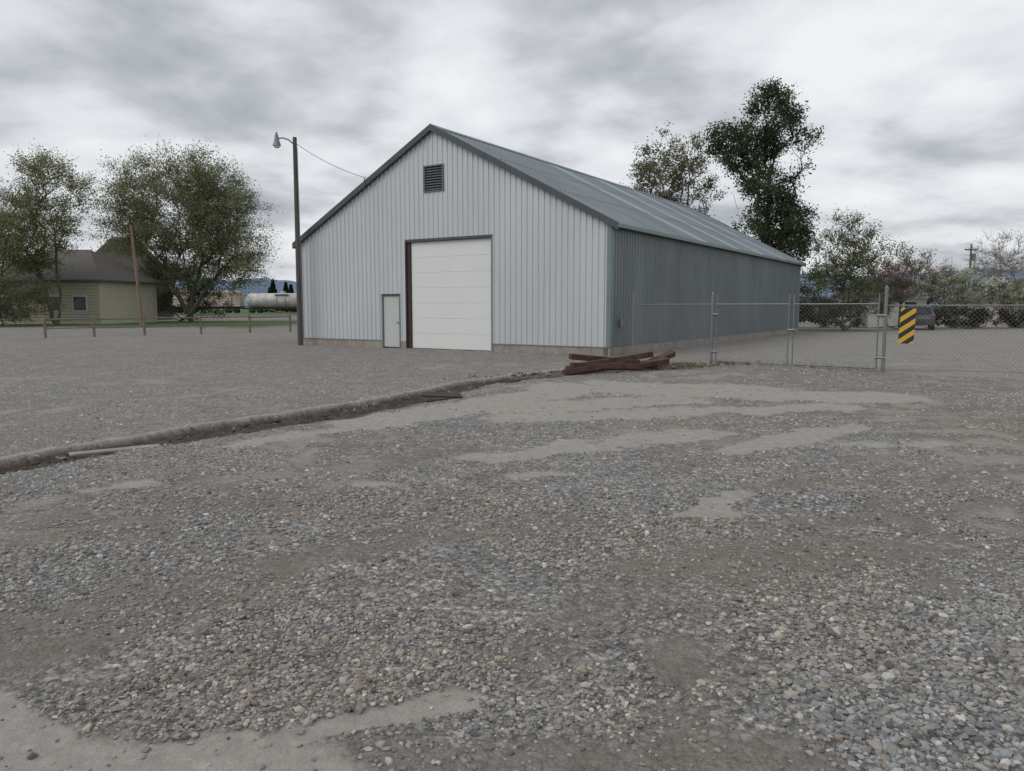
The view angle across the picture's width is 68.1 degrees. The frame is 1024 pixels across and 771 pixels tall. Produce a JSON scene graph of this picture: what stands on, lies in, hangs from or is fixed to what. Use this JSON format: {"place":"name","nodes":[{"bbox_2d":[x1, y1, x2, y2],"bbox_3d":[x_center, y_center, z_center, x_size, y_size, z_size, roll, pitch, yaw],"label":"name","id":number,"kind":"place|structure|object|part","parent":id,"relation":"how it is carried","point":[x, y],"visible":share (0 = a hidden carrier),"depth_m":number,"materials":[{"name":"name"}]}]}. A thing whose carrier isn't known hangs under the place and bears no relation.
{"place":"outdoors","nodes":[
{"label":"outdoors","id":0,"kind":"place"},
{"bbox_2d":[47,297,58,309],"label":"window glass","id":1,"kind":"object","parent":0,"point":[56,300],"visible":0.29,"depth_m":72.75,"materials":[{"name":"black glass"}]},
{"bbox_2d":[96,237,172,319],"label":"brown house","id":2,"kind":"structure","parent":0,"point":[130,263],"depth_m":94.05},
{"bbox_2d":[0,308,1023,770],"bbox_3d":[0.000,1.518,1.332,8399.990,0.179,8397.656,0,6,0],"label":"ground","id":3,"kind":"structure","parent":0,"point":[22,732],"depth_m":5.59,"materials":[{"name":"grey gravel"}]},
{"bbox_2d":[0,177,66,319],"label":"elm tree","id":4,"kind":"object","parent":3,"relation":"on","point":[7,258],"visible":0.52,"depth_m":67.34,"materials":[{"name":"green plant"}]},
{"bbox_2d":[0,271,69,325],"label":"shrub","id":5,"kind":"object","parent":3,"relation":"on","point":[24,294],"visible":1,"depth_m":63.43,"materials":[{"name":"green plant"}]},
{"bbox_2d":[0,138,108,324],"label":"elm tree","id":6,"kind":"object","parent":3,"relation":"on","point":[34,168],"visible":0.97,"depth_m":66.78,"materials":[{"name":"green plant"}]},
{"bbox_2d":[0,281,157,323],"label":"walls","id":7,"kind":"structure","parent":3,"relation":"on","point":[117,300],"depth_m":73.32,"materials":[{"name":"beige wood"}]},
{"bbox_2d":[3,320,91,320],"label":"siding lap","id":8,"kind":"object","parent":7,"relation":"attached to","point":[60,320],"visible":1,"depth_m":72.86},
{"bbox_2d":[1,295,98,295],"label":"siding lap","id":9,"kind":"object","parent":7,"relation":"attached to","point":[73,295],"visible":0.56,"depth_m":72.42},
{"bbox_2d":[16,317,100,317],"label":"siding lap","id":10,"kind":"object","parent":7,"relation":"attached to","point":[69,317],"visible":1,"depth_m":72.72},
{"bbox_2d":[72,296,87,310],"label":"window frame","id":11,"kind":"object","parent":7,"relation":"attached to","point":[86,303],"visible":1,"depth_m":72.41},
{"bbox_2d":[73,297,85,309],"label":"window glass","id":12,"kind":"object","parent":11,"relation":"in","point":[79,303],"visible":1,"depth_m":72.40,"materials":[{"name":"grey glass"}]},
{"bbox_2d":[0,250,164,283],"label":"roof","id":13,"kind":"structure","parent":7,"relation":"on","point":[89,265],"depth_m":74.45,"materials":[{"name":"grey"}]},
{"bbox_2d":[69,444,160,456],"bbox_3d":[-4.419,0.720,8.468,0.100,0.026,0.940,14,12,43],"label":"loose board","id":14,"kind":"object","parent":3,"relation":"on","point":[92,452],"visible":0.87,"depth_m":8.37,"materials":[{"name":"grey wood"}]},
{"bbox_2d":[130,226,142,327],"bbox_3d":[-29.430,-8.459,59.445,0.720,8.014,0.260,0,6,0],"label":"utility pole","id":15,"kind":"object","parent":3,"relation":"on","point":[137,280],"visible":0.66,"depth_m":59.39,"materials":[{"name":"brown wood"}]},
{"bbox_2d":[43,314,291,337],"bbox_3d":[-19.450,-3.520,44.625,0.150,1.220,14.445,5,8,42],"label":"wooden rail fence","id":16,"kind":"object","parent":3,"relation":"on","point":[200,317],"visible":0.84,"depth_m":43.08,"materials":[{"name":"brown wood"}]},
{"bbox_2d":[78,134,283,321],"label":"willow tree","id":17,"kind":"object","parent":3,"relation":"on","point":[197,212],"visible":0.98,"depth_m":79.21,"materials":[{"name":"green plant"}]},
{"bbox_2d":[137,256,235,320],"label":"shrub","id":18,"kind":"object","parent":3,"relation":"on","point":[165,300],"visible":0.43,"depth_m":84.98,"materials":[{"name":"green plant"}]},
{"bbox_2d":[172,290,244,312],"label":"hopper car","id":19,"kind":"object","parent":3,"relation":"on","point":[239,305],"visible":0.48,"depth_m":157.60,"materials":[{"name":"paint"}]},
{"bbox_2d":[243,291,296,312],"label":"tank car","id":20,"kind":"object","parent":3,"relation":"on","point":[258,302],"visible":0.53,"depth_m":157.81,"materials":[{"name":"paint"}]},
{"bbox_2d":[264,279,281,311],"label":"conifer tree","id":21,"kind":"object","parent":3,"relation":"on","point":[272,289],"visible":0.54,"depth_m":227.64,"materials":[{"name":"green plant"}]},
{"bbox_2d":[26,378,538,467],"bbox_3d":[-1.155,0.155,14.516,1.544,0.188,15.573,4,7,32],"label":"trench rubble","id":22,"kind":"object","parent":3,"relation":"on","point":[63,459],"visible":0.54,"depth_m":10.81,"materials":[{"name":"soil"}]},
{"bbox_2d":[280,282,287,311],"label":"conifer tree","id":23,"kind":"object","parent":3,"relation":"on","point":[285,288],"visible":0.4,"depth_m":230.72,"materials":[{"name":"green plant"}]},
{"bbox_2d":[273,132,303,344],"bbox_3d":[-9.284,-5.978,31.452,1.043,8.820,0.340,0,6,0],"label":"street lamp","id":24,"kind":"object","parent":3,"relation":"on","point":[276,143],"visible":0.97,"depth_m":31.36,"materials":[{"name":"brown wood"}]},
{"bbox_2d":[297,144,364,177],"bbox_3d":[-7.283,-9.029,30.357,3.597,1.700,0.018,3,7,25],"label":"overhead wire","id":25,"kind":"object","parent":24,"relation":"attached to","point":[329,163],"visible":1,"depth_m":30.40,"materials":[{"name":"black metal"}]},
{"bbox_2d":[284,284,296,312],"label":"conifer tree","id":26,"kind":"object","parent":3,"relation":"on","point":[290,290],"visible":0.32,"depth_m":225.90,"materials":[{"name":"green plant"}]},
{"bbox_2d":[422,392,461,397],"bbox_3d":[-1.249,0.168,13.488,0.700,0.030,0.300,2,11,-10],"label":"loose board","id":27,"kind":"object","parent":3,"relation":"on","point":[442,394],"visible":1,"depth_m":13.41,"materials":[{"name":"grey wood"}]},
{"bbox_2d":[292,124,805,355],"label":"metal warehouse","id":28,"kind":"structure","parent":3,"relation":"on","point":[430,236],"depth_m":28.41,"materials":[{"name":"paint"}]},
{"bbox_2d":[384,296,398,346],"bbox_3d":[-4.720,-2.529,29.872,0.840,2.005,0.050,4,7,33],"label":"man door leaf","id":29,"kind":"structure","parent":28,"relation":"in","point":[391,303],"depth_m":29.87,"materials":[{"name":"paint"}]},
{"bbox_2d":[411,238,490,257],"bbox_3d":[-2.263,-5.088,28.076,3.770,0.573,0.050,4,7,33],"label":"door section","id":30,"kind":"structure","parent":28,"relation":"in","point":[482,246],"depth_m":28.02,"materials":[{"name":"white paint"}]},
{"bbox_2d":[412,318,490,334],"bbox_3d":[-2.263,-2.223,28.372,3.770,0.573,0.050,4,7,33],"label":"door section","id":31,"kind":"structure","parent":28,"relation":"in","point":[419,325],"depth_m":28.34,"materials":[{"name":"white paint"}]},
{"bbox_2d":[412,303,490,318],"bbox_3d":[-2.263,-2.796,28.313,3.770,0.573,0.050,4,7,33],"label":"door section","id":32,"kind":"structure","parent":28,"relation":"in","point":[419,310],"depth_m":28.25,"materials":[{"name":"white paint"}]},
{"bbox_2d":[412,287,490,302],"bbox_3d":[-2.263,-3.369,28.254,3.770,0.573,0.050,4,7,33],"label":"door section","id":33,"kind":"structure","parent":28,"relation":"in","point":[448,294],"depth_m":28.19,"materials":[{"name":"white paint"}]},
{"bbox_2d":[412,271,490,287],"bbox_3d":[-2.263,-3.942,28.195,3.770,0.573,0.050,4,7,33],"label":"door section","id":34,"kind":"structure","parent":28,"relation":"in","point":[462,278],"depth_m":28.14,"materials":[{"name":"white paint"}]},
{"bbox_2d":[412,254,490,272],"bbox_3d":[-2.263,-4.515,28.135,3.770,0.573,0.050,4,7,33],"label":"door section","id":35,"kind":"structure","parent":28,"relation":"in","point":[466,262],"depth_m":28.08,"materials":[{"name":"white paint"}]},
{"bbox_2d":[413,333,490,350],"bbox_3d":[-2.263,-1.650,28.432,3.770,0.573,0.050,4,7,33],"label":"door section","id":36,"kind":"structure","parent":28,"relation":"in","point":[420,340],"depth_m":28.38,"materials":[{"name":"white paint"}]},
{"bbox_2d":[180,280,971,312],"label":"distant tree row","id":37,"kind":"object","parent":3,"relation":"on","point":[929,302],"visible":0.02,"depth_m":190.38,"materials":[{"name":"green plant"}]},
{"bbox_2d":[443,361,759,378],"bbox_3d":[2.910,-0.480,19.431,10.279,0.233,1.583,-4,7,-32],"label":"rubble heap","id":38,"kind":"object","parent":3,"relation":"on","point":[547,373],"visible":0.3,"depth_m":19.60,"materials":[{"name":"soil"}]},
{"bbox_2d":[510,363,701,379],"bbox_3d":[3.000,-0.482,19.353,7.692,0.217,1.038,-3,7,-30],"label":"soil heap","id":39,"kind":"object","parent":3,"relation":"on","point":[560,374],"visible":0.37,"depth_m":18.54,"materials":[{"name":"brown soil"}]},
{"bbox_2d":[562,350,675,374],"bbox_3d":[2.634,-0.574,19.047,3.652,0.540,1.046,-3,7,-28],"label":"timber pile","id":40,"kind":"object","parent":3,"relation":"on","point":[595,363],"visible":0.94,"depth_m":18.67,"materials":[{"name":"brown wood"}]},
{"bbox_2d":[622,120,731,215],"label":"sparse tree","id":41,"kind":"object","parent":3,"relation":"on","point":[693,163],"visible":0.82,"depth_m":68.01,"materials":[{"name":"green plant"}]},
{"bbox_2d":[699,76,824,268],"bbox_3d":[21.353,-15.438,64.832,11.149,20.838,7.968,0,6,0],"label":"tall tree","id":42,"kind":"object","parent":3,"relation":"on","point":[771,233],"visible":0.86,"depth_m":63.47,"materials":[{"name":"green plant"}]},
{"bbox_2d":[663,358,884,371],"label":"dry weeds","id":43,"kind":"object","parent":3,"relation":"on","point":[805,366],"visible":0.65,"depth_m":19.98,"materials":[{"name":"brown plant"}]},
{"bbox_2d":[632,286,1023,372],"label":"chain link fence","id":44,"kind":"object","parent":3,"relation":"on","point":[885,329],"visible":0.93,"depth_m":18.67,"materials":[{"name":"metal"}]},
{"bbox_2d":[711,294,886,368],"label":"chain link gate","id":45,"kind":"structure","parent":44,"relation":"attached to","point":[793,329],"depth_m":20.02,"materials":[{"name":"metal"}]},
{"bbox_2d":[898,308,915,343],"bbox_3d":[9.660,-1.453,18.519,0.340,0.860,0.008,4,7,19],"label":"hazard marker sign","id":46,"kind":"object","parent":44,"relation":"attached to","point":[907,325],"visible":1,"depth_m":18.52,"materials":[{"name":"yellow metal"}]},
{"bbox_2d":[799,203,896,331],"bbox_3d":[21.344,-7.660,49.545,6.696,8.366,5.534,0,6,0],"label":"green tree","id":47,"kind":"object","parent":3,"relation":"on","point":[828,268],"visible":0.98,"depth_m":49.02,"materials":[{"name":"green plant"}]},
{"bbox_2d":[837,296,926,327],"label":"walls","id":48,"kind":"structure","parent":3,"relation":"on","point":[873,317],"depth_m":58.79,"materials":[{"name":"white paint"}]},
{"bbox_2d":[833,284,933,296],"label":"roof","id":49,"kind":"structure","parent":48,"relation":"on","point":[893,293],"depth_m":58.41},
{"bbox_2d":[848,239,946,329],"bbox_3d":[26.824,-7.218,53.588,6.934,6.618,5.446,0,6,0],"label":"pink blossom tree","id":50,"kind":"object","parent":3,"relation":"on","point":[896,282],"visible":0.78,"depth_m":52.98,"materials":[{"name":"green plant"}]},
{"bbox_2d":[799,294,1023,327],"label":"dark hedge","id":51,"kind":"object","parent":3,"relation":"on","point":[941,312],"visible":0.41,"depth_m":58.69,"materials":[{"name":"green plant"}]},
{"bbox_2d":[907,306,934,329],"bbox_3d":[29.394,-4.893,54.774,1.880,1.654,4.530,3,7,25],"label":"parked car","id":52,"kind":"object","parent":3,"relation":"on","point":[924,318],"visible":0.46,"depth_m":52.86,"materials":[{"name":"paint"}]},
{"bbox_3d":[28.624,-5.244,53.079,1.400,0.450,0.310,3,7,25],"label":"rear window","id":53,"kind":"part","parent":52,"relation":"part of","materials":[{"name":"grey glass"}]},
{"bbox_2d":[909,250,969,307],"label":"bare tree","id":54,"kind":"object","parent":3,"relation":"on","point":[942,269],"visible":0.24,"depth_m":106.65,"materials":[{"name":"grey plant"}]},
{"bbox_2d":[909,265,1023,328],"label":"white blossom tree","id":55,"kind":"object","parent":3,"relation":"on","point":[990,291],"visible":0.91,"depth_m":55.08,"materials":[{"name":"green plant"}]},
{"bbox_2d":[965,244,975,316],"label":"utility pole","id":56,"kind":"object","parent":3,"relation":"on","point":[971,253],"visible":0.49,"depth_m":120.39,"materials":[{"name":"brown wood"}]},
{"bbox_2d":[960,227,1023,283],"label":"bare tree","id":57,"kind":"object","parent":3,"relation":"on","point":[1000,255],"visible":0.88,"depth_m":102.15,"materials":[{"name":"grey plant"}]},
{"bbox_2d":[977,243,1023,281],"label":"bare tree","id":58,"kind":"object","parent":3,"relation":"on","point":[1000,261],"visible":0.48,"depth_m":110.25,"materials":[{"name":"grey plant"}]},
{"bbox_2d":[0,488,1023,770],"bbox_3d":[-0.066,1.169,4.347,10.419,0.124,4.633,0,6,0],"label":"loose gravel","id":59,"kind":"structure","parent":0,"point":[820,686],"depth_m":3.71,"materials":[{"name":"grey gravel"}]},
{"bbox_2d":[0,353,1023,491],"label":"scattered gravel","id":60,"kind":"structure","parent":0,"point":[233,468],"depth_m":8.71,"materials":[{"name":"grey gravel"}]},
{"bbox_2d":[0,0,1023,281],"label":"sky","id":61,"kind":"structure","parent":0,"point":[919,104],"materials":[{"name":"grey"}]},
{"bbox_2d":[172,268,1023,307],"bbox_3d":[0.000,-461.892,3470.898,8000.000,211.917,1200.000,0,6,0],"label":"hills","id":62,"kind":"structure","parent":0,"point":[279,284],"depth_m":3428.89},
{"bbox_2d":[905,302,916,307],"bbox_3d":[30.850,-5.966,58.653,0.900,1.000,0.050,0,6,0],"label":"window glass","id":63,"kind":"object","parent":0,"point":[910,303],"visible":0.14,"depth_m":58.59,"materials":[{"name":"black glass"}]},
{"bbox_2d":[968,297,1023,327],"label":"walls","id":64,"kind":"structure","parent":0,"point":[1019,299],"depth_m":61.63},
{"bbox_2d":[964,279,1023,297],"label":"roof","id":65,"kind":"structure","parent":64,"relation":"on","point":[1020,284],"depth_m":60.97,"materials":[{"name":"grey"}]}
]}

